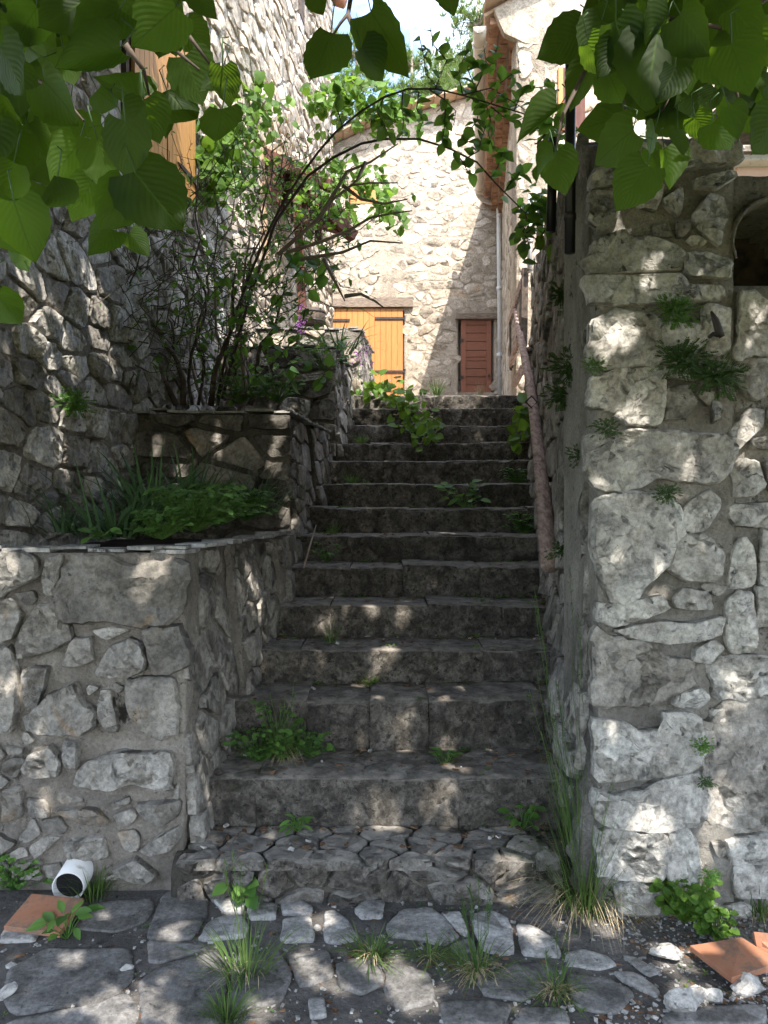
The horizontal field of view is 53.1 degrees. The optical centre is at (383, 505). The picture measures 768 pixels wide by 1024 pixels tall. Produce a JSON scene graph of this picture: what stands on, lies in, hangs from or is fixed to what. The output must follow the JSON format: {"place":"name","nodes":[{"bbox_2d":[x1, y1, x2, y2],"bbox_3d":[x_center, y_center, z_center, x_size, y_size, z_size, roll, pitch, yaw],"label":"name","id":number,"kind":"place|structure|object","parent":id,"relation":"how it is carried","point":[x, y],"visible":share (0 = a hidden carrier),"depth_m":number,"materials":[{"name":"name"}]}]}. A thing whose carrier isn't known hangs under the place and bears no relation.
{"place":"outdoors","nodes":[
{"label":"outdoors","id":0,"kind":"place"},
{"bbox_2d":[0,890,767,1023],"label":"paved ground","id":1,"kind":"structure","parent":0,"point":[56,979],"depth_m":2.58,"materials":[{"name":"stone"}]},
{"bbox_2d":[0,981,17,1000],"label":"rock","id":2,"kind":"object","parent":1,"relation":"on","point":[8,990],"visible":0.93,"depth_m":2.43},
{"bbox_2d":[0,853,52,890],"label":"weed","id":3,"kind":"object","parent":1,"relation":"on","point":[15,884],"visible":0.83,"depth_m":3.08,"materials":[{"name":"green plant"}]},
{"bbox_2d":[4,894,83,937],"bbox_3d":[-1.258,1.520,2.857,0.232,0.050,0.187,0,0,9],"label":"terracotta tile","id":4,"kind":"object","parent":1,"relation":"on","point":[30,911],"visible":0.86,"depth_m":2.86,"materials":[{"name":"tile"}]},
{"bbox_2d":[26,900,104,940],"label":"weed","id":5,"kind":"object","parent":1,"relation":"on","point":[82,913],"visible":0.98,"depth_m":2.75,"materials":[{"name":"green plant"}]},
{"bbox_2d":[50,857,136,904],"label":"grass tuft","id":6,"kind":"object","parent":1,"relation":"on","point":[92,890],"visible":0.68,"depth_m":3.05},
{"bbox_2d":[182,976,264,1023],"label":"grass tuft","id":7,"kind":"object","parent":1,"relation":"on","point":[225,1011],"visible":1,"depth_m":2.34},
{"bbox_2d":[212,877,258,909],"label":"weed","id":8,"kind":"object","parent":1,"relation":"on","point":[249,890],"visible":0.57,"depth_m":2.97,"materials":[{"name":"green plant"}]},
{"bbox_2d":[166,850,319,995],"bbox_3d":[-0.463,1.363,2.516,0.505,0.513,0.456,0,0,0],"label":"grass tuft","id":9,"kind":"object","parent":1,"relation":"on","point":[245,958],"visible":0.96,"depth_m":2.54,"materials":[{"name":"plant"}]},
{"bbox_2d":[1,406,730,1016],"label":"seedlings","id":10,"kind":"object","parent":1,"relation":"on","point":[421,682],"visible":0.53,"depth_m":4.45,"materials":[{"name":"green plant"}]},
{"bbox_2d":[326,917,410,984],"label":"grass tuft","id":11,"kind":"object","parent":1,"relation":"on","point":[358,952],"visible":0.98,"depth_m":2.66,"materials":[{"name":"plant"}]},
{"bbox_2d":[0,900,767,1023],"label":"ground crumbs","id":12,"kind":"object","parent":1,"relation":"on","point":[610,1015],"visible":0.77,"depth_m":2.55,"materials":[{"name":"gravel"}]},
{"bbox_2d":[0,901,767,1023],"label":"dead leaves","id":13,"kind":"object","parent":1,"relation":"on","point":[602,1017],"visible":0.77,"depth_m":2.62,"materials":[{"name":"brown plant"}]},
{"bbox_2d":[391,930,470,981],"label":"grass tuft","id":14,"kind":"object","parent":1,"relation":"on","point":[434,953],"visible":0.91,"depth_m":2.65,"materials":[{"name":"plant"}]},
{"bbox_2d":[417,877,536,1000],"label":"grass tuft","id":15,"kind":"object","parent":1,"relation":"on","point":[475,965],"visible":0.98,"depth_m":2.55,"materials":[{"name":"plant"}]},
{"bbox_2d":[506,931,603,1019],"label":"grass tuft","id":16,"kind":"object","parent":1,"relation":"on","point":[559,985],"visible":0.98,"depth_m":2.45,"materials":[{"name":"plant"}]},
{"bbox_2d":[529,568,588,852],"bbox_3d":[0.789,0.878,3.120,0.484,1.304,0.450,0,0,40],"label":"grass tuft","id":17,"kind":"object","parent":1,"relation":"on","point":[561,807],"visible":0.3,"depth_m":3.09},
{"bbox_2d":[485,712,690,953],"bbox_3d":[0.778,1.282,2.948,0.827,1.006,0.799,0,0,-18],"label":"grass tuft","id":18,"kind":"object","parent":1,"relation":"on","point":[590,901],"visible":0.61,"depth_m":2.88,"materials":[{"name":"plant"}]},
{"bbox_2d":[534,604,642,906],"bbox_3d":[0.792,0.972,2.993,0.440,1.176,0.492,0,0,0],"label":"grass tuft","id":19,"kind":"object","parent":1,"relation":"on","point":[578,855],"visible":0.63,"depth_m":2.96,"materials":[{"name":"plant"}]},
{"bbox_2d":[649,943,681,959],"bbox_3d":[0.966,1.532,2.642,0.111,0.060,0.089,0,0,18],"label":"rock","id":20,"kind":"object","parent":1,"relation":"on","point":[670,951],"visible":1,"depth_m":2.62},
{"bbox_2d":[648,877,723,922],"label":"wild geranium","id":21,"kind":"object","parent":1,"relation":"on","point":[682,909],"visible":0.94,"depth_m":2.81,"materials":[{"name":"green plant"}]},
{"bbox_2d":[663,987,708,1012],"bbox_3d":[0.930,1.533,2.376,0.138,0.082,0.098,0,0,-40],"label":"rock","id":22,"kind":"object","parent":1,"relation":"on","point":[685,999],"visible":0.94,"depth_m":2.35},
{"bbox_2d":[705,987,722,1003],"bbox_3d":[1.034,1.546,2.432,0.070,0.044,0.067,0,0,33],"label":"rock","id":23,"kind":"object","parent":1,"relation":"on","point":[714,995],"visible":0.85,"depth_m":2.41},
{"bbox_2d":[691,905,739,940],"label":"wild geranium","id":24,"kind":"object","parent":1,"relation":"on","point":[703,926],"visible":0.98,"depth_m":2.75,"materials":[{"name":"green plant"}]},
{"bbox_2d":[690,937,767,982],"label":"terracotta tile","id":25,"kind":"object","parent":1,"relation":"on","point":[730,960],"visible":1,"depth_m":2.56,"materials":[{"name":"tile"}]},
{"bbox_2d":[730,971,765,997],"bbox_3d":[1.163,1.538,2.461,0.110,0.066,0.068,0,0,0],"label":"rock","id":26,"kind":"object","parent":1,"relation":"on","point":[746,985],"visible":0.94,"depth_m":2.44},
{"bbox_2d":[728,886,767,928],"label":"grass tuft","id":27,"kind":"object","parent":1,"relation":"on","point":[761,912],"visible":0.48,"depth_m":2.89,"materials":[{"name":"plant"}]},
{"bbox_2d":[752,932,767,952],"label":"terracotta tile","id":28,"kind":"object","parent":1,"relation":"on","point":[760,940],"visible":0.8,"depth_m":2.61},
{"bbox_2d":[332,0,484,131],"label":"sky","id":29,"kind":"structure","parent":0,"point":[417,17],"materials":[{"name":"white"}]},
{"bbox_2d":[429,747,463,757],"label":"weed","id":30,"kind":"object","parent":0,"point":[452,751],"visible":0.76,"depth_m":3.60,"materials":[{"name":"green plant"}]},
{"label":"hillside","id":31,"kind":"structure","parent":0,"visible":0},
{"bbox_2d":[0,529,297,890],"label":"stone planter","id":32,"kind":"object","parent":31,"relation":"on","point":[129,669],"visible":0.77,"depth_m":3.13,"materials":[{"name":"grey stone"}]},
{"bbox_2d":[11,488,123,532],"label":"strap leaf plant","id":33,"kind":"object","parent":32,"relation":"in","point":[59,526],"visible":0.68,"depth_m":3.81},
{"bbox_2d":[52,859,93,897],"bbox_3d":[-1.238,1.483,3.080,0.124,0.137,0.171,0,0,-4],"label":"drain pipe","id":34,"kind":"object","parent":32,"relation":"attached to","point":[72,869],"visible":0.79,"depth_m":3.03,"materials":[{"name":"white plastic"}]},
{"bbox_2d":[77,526,121,543],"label":"planter herb","id":35,"kind":"object","parent":32,"relation":"on","point":[116,530],"visible":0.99,"depth_m":3.43,"materials":[{"name":"green plant"}]},
{"bbox_2d":[9,451,230,538],"bbox_3d":[-1.282,-0.064,3.662,1.004,0.435,1.111,0,0,-31],"label":"strap leaf plant","id":36,"kind":"object","parent":32,"relation":"in","point":[123,522],"visible":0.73,"depth_m":3.63,"materials":[{"name":"plant"}]},
{"bbox_2d":[40,431,260,518],"bbox_3d":[-1.200,-0.154,4.219,1.208,0.449,1.155,0,0,-20],"label":"strap leaf plant","id":37,"kind":"object","parent":32,"relation":"in","point":[128,495],"visible":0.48,"depth_m":4.04,"materials":[{"name":"plant"}]},
{"bbox_2d":[124,507,196,539],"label":"planter herb","id":38,"kind":"object","parent":32,"relation":"on","point":[164,532],"visible":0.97,"depth_m":3.58,"materials":[{"name":"green plant"}]},
{"bbox_2d":[142,484,243,532],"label":"planter herb","id":39,"kind":"object","parent":32,"relation":"on","point":[205,505],"visible":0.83,"depth_m":3.77,"materials":[{"name":"green plant"}]},
{"bbox_2d":[121,434,268,513],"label":"strap leaf plant","id":40,"kind":"object","parent":32,"relation":"in","point":[179,479],"visible":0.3,"depth_m":4.28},
{"bbox_2d":[171,482,260,525],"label":"planter herb","id":41,"kind":"object","parent":32,"relation":"in","point":[240,510],"visible":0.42,"depth_m":4.08,"materials":[{"name":"green plant"}]},
{"bbox_2d":[216,487,277,520],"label":"planter herb","id":42,"kind":"object","parent":32,"relation":"in","point":[247,517],"visible":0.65,"depth_m":4.40,"materials":[{"name":"green plant"}]},
{"bbox_2d":[199,452,318,514],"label":"strap leaf plant","id":43,"kind":"object","parent":32,"relation":"in","point":[259,494],"visible":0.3,"depth_m":4.78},
{"bbox_2d":[0,0,346,549],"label":"stone house","id":44,"kind":"structure","parent":31,"relation":"on","point":[66,333],"depth_m":4.92,"materials":[{"name":"stone"}]},
{"bbox_2d":[48,385,96,417],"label":"wall fern","id":45,"kind":"object","parent":44,"relation":"attached to","point":[75,401],"depth_m":4.13,"materials":[{"name":"green plant"}]},
{"bbox_2d":[194,97,268,210],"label":"creeper","id":46,"kind":"object","parent":44,"relation":"attached to","point":[212,147],"visible":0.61,"depth_m":6.43,"materials":[{"name":"green plant"}]},
{"bbox_2d":[260,144,358,321],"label":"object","id":47,"kind":"object","parent":44,"relation":"attached to","point":[339,226],"visible":0.25,"depth_m":8.77,"materials":[{"name":"plant"}]},
{"bbox_2d":[242,65,443,239],"bbox_3d":[-0.540,-3.866,8.271,2.559,1.954,0.973,0,0,-19],"label":"creeper","id":48,"kind":"object","parent":44,"relation":"attached to","point":[320,106],"visible":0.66,"depth_m":8.27,"materials":[{"name":"green plant"}]},
{"bbox_2d":[132,408,332,558],"bbox_3d":[-1.048,-0.145,5.886,1.388,1.026,1.491,0,0,0],"label":"stone planter","id":49,"kind":"object","parent":31,"relation":"on","point":[287,438],"visible":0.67,"depth_m":5.19,"materials":[{"name":"stone"}]},
{"bbox_2d":[211,373,267,403],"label":"planter herb","id":50,"kind":"object","parent":49,"relation":"in","point":[240,399],"visible":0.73,"depth_m":5.66,"materials":[{"name":"green plant"}]},
{"bbox_2d":[240,368,305,402],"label":"planter herb","id":51,"kind":"object","parent":49,"relation":"on","point":[271,382],"visible":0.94,"depth_m":5.58,"materials":[{"name":"green plant"}]},
{"bbox_2d":[90,28,558,410],"bbox_3d":[-0.765,-1.775,5.518,3.554,2.779,2.340,0,0,0],"label":"arching shrub","id":52,"kind":"object","parent":49,"relation":"in","point":[241,310],"visible":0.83,"depth_m":5.24,"materials":[{"name":"green plant"}]},
{"bbox_2d":[215,344,354,455],"bbox_3d":[-0.874,-0.928,7.384,1.273,0.994,1.279,0,0,0],"label":"stone planter","id":53,"kind":"object","parent":31,"relation":"on","point":[330,404],"visible":0.5,"depth_m":6.79,"materials":[{"name":"stone"}]},
{"bbox_2d":[287,336,355,369],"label":"planter herb","id":54,"kind":"object","parent":53,"relation":"in","point":[326,351],"visible":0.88,"depth_m":6.30,"materials":[{"name":"green plant"}]},
{"bbox_2d":[288,319,382,355],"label":"strap leaf plant","id":55,"kind":"object","parent":53,"relation":"in","point":[354,345],"visible":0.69,"depth_m":6.92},
{"bbox_2d":[256,326,374,395],"bbox_3d":[-0.708,-1.455,8.737,1.304,0.858,1.376,0,0,0],"label":"stone planter","id":56,"kind":"object","parent":31,"relation":"on","point":[353,334],"visible":0.27,"depth_m":8.11,"materials":[{"name":"stone"}]},
{"bbox_2d":[300,307,325,327],"bbox_3d":[-0.785,-2.080,8.500,0.286,0.170,0.283,0,0,0],"label":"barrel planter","id":57,"kind":"object","parent":56,"relation":"on","point":[321,313],"visible":0.53,"depth_m":8.39,"materials":[{"name":"brown stone"}]},
{"bbox_2d":[347,341,373,379],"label":"purple flower","id":58,"kind":"object","parent":56,"relation":"attached to","point":[357,358],"visible":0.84,"depth_m":8.00,"materials":[{"name":"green plant"}]},
{"bbox_2d":[333,13,388,129],"bbox_3d":[-1.054,-9.410,23.927,3.609,11.494,3.071,0,0,35],"label":"pine tree","id":59,"kind":"object","parent":31,"relation":"on","point":[352,71],"visible":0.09,"depth_m":23.65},
{"bbox_2d":[171,395,573,905],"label":"stone staircase","id":60,"kind":"structure","parent":31,"relation":"on","point":[493,711],"depth_m":3.77,"materials":[{"name":"stone"}]},
{"bbox_2d":[222,727,292,761],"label":"weed","id":61,"kind":"object","parent":60,"relation":"on","point":[260,757],"visible":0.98,"depth_m":3.50,"materials":[{"name":"green plant"}]},
{"bbox_2d":[249,700,304,744],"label":"weed","id":62,"kind":"object","parent":60,"relation":"on","point":[270,712],"visible":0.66,"depth_m":3.68,"materials":[{"name":"green plant"}]},
{"bbox_2d":[247,680,315,766],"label":"grass tuft","id":63,"kind":"object","parent":60,"relation":"on","point":[288,753],"visible":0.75,"depth_m":3.56,"materials":[{"name":"plant"}]},
{"bbox_2d":[279,814,313,836],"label":"weed","id":64,"kind":"object","parent":60,"relation":"on","point":[297,823],"visible":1,"depth_m":3.24,"materials":[{"name":"green plant"}]},
{"bbox_2d":[284,726,335,757],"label":"weed","id":65,"kind":"object","parent":60,"relation":"on","point":[329,747],"visible":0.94,"depth_m":3.58,"materials":[{"name":"green plant"}]},
{"bbox_2d":[311,542,340,561],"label":"weed","id":66,"kind":"object","parent":60,"relation":"on","point":[327,559],"visible":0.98,"depth_m":5.19,"materials":[{"name":"green plant"}]},
{"bbox_2d":[312,619,341,643],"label":"grass tuft","id":67,"kind":"object","parent":60,"relation":"on","point":[330,640],"visible":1,"depth_m":4.30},
{"bbox_2d":[200,483,548,850],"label":"stone chips","id":68,"kind":"object","parent":60,"relation":"on","point":[498,836],"visible":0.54,"depth_m":3.30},
{"bbox_2d":[187,408,566,853],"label":"leaf litter","id":69,"kind":"object","parent":60,"relation":"on","point":[272,772],"visible":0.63,"depth_m":3.46,"materials":[{"name":"plant"}]},
{"bbox_2d":[350,369,445,451],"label":"creeper","id":70,"kind":"object","parent":60,"relation":"on","point":[423,426],"visible":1,"depth_m":7.35,"materials":[{"name":"green plant"}]},
{"bbox_2d":[422,375,447,395],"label":"grass tuft","id":71,"kind":"object","parent":60,"relation":"on","point":[436,392],"visible":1,"depth_m":7.90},
{"bbox_2d":[432,745,463,763],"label":"grass tuft","id":72,"kind":"object","parent":60,"relation":"on","point":[442,758],"visible":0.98,"depth_m":3.52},
{"bbox_2d":[133,430,767,1019],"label":"moss","id":73,"kind":"object","parent":60,"relation":"on","point":[447,824],"visible":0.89,"depth_m":2.84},
{"bbox_2d":[435,479,491,507],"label":"weed","id":74,"kind":"object","parent":60,"relation":"on","point":[454,500],"visible":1,"depth_m":5.79,"materials":[{"name":"green plant"}]},
{"bbox_2d":[499,467,527,482],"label":"weed","id":75,"kind":"object","parent":60,"relation":"on","point":[514,480],"visible":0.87,"depth_m":6.37,"materials":[{"name":"green plant"}]},
{"bbox_2d":[503,511,536,532],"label":"weed","id":76,"kind":"object","parent":60,"relation":"on","point":[522,527],"visible":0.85,"depth_m":5.58,"materials":[{"name":"green plant"}]},
{"bbox_2d":[498,803,546,830],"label":"weed","id":77,"kind":"object","parent":60,"relation":"on","point":[529,814],"visible":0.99,"depth_m":3.28,"materials":[{"name":"green plant"}]},
{"bbox_2d":[0,0,767,324],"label":"linden tree","id":78,"kind":"object","parent":31,"relation":"on","point":[661,68],"visible":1,"depth_m":0.98,"materials":[{"name":"green plant"}]},
{"bbox_2d":[374,32,434,102],"bbox_3d":[0.658,-10.563,26.820,3.391,12.102,2.799,0,0,-43],"label":"pine tree","id":79,"kind":"object","parent":31,"relation":"on","point":[415,63],"visible":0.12,"depth_m":26.76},
{"bbox_2d":[333,85,498,396],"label":"stone house","id":80,"kind":"structure","parent":31,"relation":"on","point":[430,283],"depth_m":15.99,"materials":[{"name":"stone"}]},
{"bbox_2d":[333,309,405,395],"bbox_3d":[-0.399,-3.182,15.969,1.690,1.820,0.072,0,0,0],"label":"garage door","id":81,"kind":"structure","parent":80,"relation":"in","point":[391,319],"depth_m":15.97,"materials":[{"name":"brown wood"}]},
{"bbox_2d":[461,320,490,391],"bbox_3d":[1.911,-3.101,15.998,0.636,1.502,0.096,0,0,0],"label":"door","id":82,"kind":"structure","parent":80,"relation":"in","point":[475,334],"depth_m":16.01,"materials":[{"name":"red wood"}]},
{"bbox_2d":[406,63,469,96],"bbox_3d":[1.523,-9.167,24.751,3.352,10.418,3.120,0,0,0],"label":"pine tree","id":83,"kind":"object","parent":31,"relation":"on","point":[425,84],"visible":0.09,"depth_m":24.73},
{"bbox_2d":[421,42,470,96],"bbox_3d":[2.049,-11.662,29.997,3.928,12.784,3.362,0,0,0],"label":"pine tree","id":84,"kind":"object","parent":31,"relation":"on","point":[436,62],"visible":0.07,"depth_m":29.59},
{"bbox_2d":[433,0,483,90],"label":"pine tree","id":85,"kind":"object","parent":31,"relation":"on","point":[478,16],"visible":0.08,"depth_m":21.71,"materials":[{"name":"plant"}]},
{"bbox_2d":[472,0,767,395],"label":"stone house","id":86,"kind":"structure","parent":31,"relation":"on","point":[514,31],"depth_m":9.91,"materials":[{"name":"stone"}]},
{"bbox_2d":[508,268,528,386],"bbox_3d":[1.600,-2.046,9.435,0.110,1.148,1.939,0,0,4],"label":"picket balustrade","id":87,"kind":"object","parent":86,"relation":"attached to","point":[520,303],"visible":0.84,"depth_m":8.78,"materials":[{"name":"wood"}]},
{"bbox_2d":[527,194,532,272],"bbox_3d":[1.596,-2.973,8.400,0.069,0.850,0.058,0,0,0],"label":"white pipe","id":88,"kind":"object","parent":86,"relation":"attached to","point":[529,267],"visible":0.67,"depth_m":8.38,"materials":[{"name":"plastic"}]},
{"bbox_2d":[558,67,562,130],"bbox_3d":[2.252,-5.189,9.820,0.059,0.801,0.050,0,0,0],"label":"window frame","id":89,"kind":"structure","parent":86,"relation":"in","point":[560,69],"depth_m":9.80,"materials":[{"name":"white wood"}]},
{"bbox_2d":[522,133,767,918],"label":"garden wall","id":90,"kind":"structure","parent":31,"relation":"on","point":[669,604],"depth_m":2.88,"materials":[{"name":"stone"}]},
{"bbox_2d":[506,392,530,454],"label":"creeper","id":91,"kind":"object","parent":90,"relation":"attached to","point":[520,417],"visible":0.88,"depth_m":6.68,"materials":[{"name":"green plant"}]},
{"bbox_2d":[513,308,556,572],"bbox_3d":[1.457,-1.024,6.725,0.508,2.773,5.364,0,0,8],"label":"log handrail","id":92,"kind":"object","parent":90,"relation":"attached to","point":[545,523],"visible":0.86,"depth_m":5.14,"materials":[{"name":"brown wood"}]},
{"bbox_2d":[501,103,577,264],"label":"creeper","id":93,"kind":"object","parent":90,"relation":"attached to","point":[543,128],"visible":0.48,"depth_m":4.81,"materials":[{"name":"green plant"}]},
{"bbox_2d":[546,137,557,232],"bbox_3d":[0.918,-1.749,4.200,0.064,0.507,0.052,0,0,0],"label":"black pipe","id":94,"kind":"object","parent":90,"relation":"attached to","point":[551,210],"visible":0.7,"depth_m":4.18,"materials":[{"name":"plastic"}]},
{"bbox_2d":[538,379,567,411],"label":"wall fern","id":95,"kind":"object","parent":90,"relation":"attached to","point":[561,391],"depth_m":3.43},
{"bbox_2d":[544,540,563,559],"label":"wall fern","id":96,"kind":"object","parent":90,"relation":"attached to","point":[560,551],"depth_m":3.89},
{"bbox_2d":[546,279,563,315],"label":"wall fern","id":97,"kind":"object","parent":90,"relation":"attached to","point":[559,293],"depth_m":3.88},
{"bbox_2d":[540,344,573,386],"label":"wall fern","id":98,"kind":"object","parent":90,"relation":"attached to","point":[567,367],"depth_m":3.33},
{"bbox_2d":[564,64,575,254],"bbox_3d":[0.726,-1.425,3.000,0.047,0.878,0.047,0,0,0],"label":"black pipe","id":99,"kind":"object","parent":90,"relation":"attached to","point":[570,200],"visible":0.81,"depth_m":2.98,"materials":[{"name":"plastic"}]},
{"bbox_2d":[564,444,579,468],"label":"wall fern","id":100,"kind":"object","parent":90,"relation":"attached to","point":[577,456],"depth_m":3.19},
{"bbox_2d":[581,354,610,376],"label":"wall fern","id":101,"kind":"object","parent":90,"relation":"attached to","point":[595,365],"depth_m":2.85,"materials":[{"name":"green plant"}]},
{"bbox_2d":[586,417,623,439],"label":"wall fern","id":102,"kind":"object","parent":90,"relation":"attached to","point":[611,428],"depth_m":2.82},
{"bbox_2d":[650,482,683,509],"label":"wall fern","id":103,"kind":"object","parent":90,"relation":"attached to","point":[666,492],"depth_m":2.82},
{"bbox_2d":[651,290,705,329],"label":"wall fern","id":104,"kind":"object","parent":90,"relation":"attached to","point":[677,305],"depth_m":2.81,"materials":[{"name":"green plant"}]},
{"bbox_2d":[649,337,718,381],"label":"wall fern","id":105,"kind":"object","parent":90,"relation":"attached to","point":[676,355],"depth_m":2.80,"materials":[{"name":"plant"}]},
{"bbox_2d":[689,735,715,756],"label":"wall fern","id":106,"kind":"object","parent":90,"relation":"attached to","point":[704,746],"depth_m":2.82,"materials":[{"name":"green plant"}]},
{"bbox_2d":[694,774,718,791],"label":"wall fern","id":107,"kind":"object","parent":90,"relation":"attached to","point":[704,781],"depth_m":2.82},
{"bbox_2d":[698,868,721,884],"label":"wall fern","id":108,"kind":"object","parent":90,"relation":"attached to","point":[712,875],"depth_m":2.82,"materials":[{"name":"green plant"}]},
{"bbox_2d":[708,311,724,337],"bbox_3d":[1.205,-0.654,2.813,0.052,0.100,0.096,0,0,0],"label":"iron hook","id":109,"kind":"object","parent":90,"relation":"attached to","point":[718,330],"visible":1,"depth_m":2.77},
{"bbox_2d":[688,352,750,400],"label":"wall fern","id":110,"kind":"object","parent":90,"relation":"attached to","point":[718,379],"depth_m":2.80,"materials":[{"name":"plant"}]},
{"bbox_2d":[713,109,767,176],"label":"neighbour house","id":111,"kind":"structure","parent":31,"relation":"on","point":[752,165],"depth_m":8.02,"materials":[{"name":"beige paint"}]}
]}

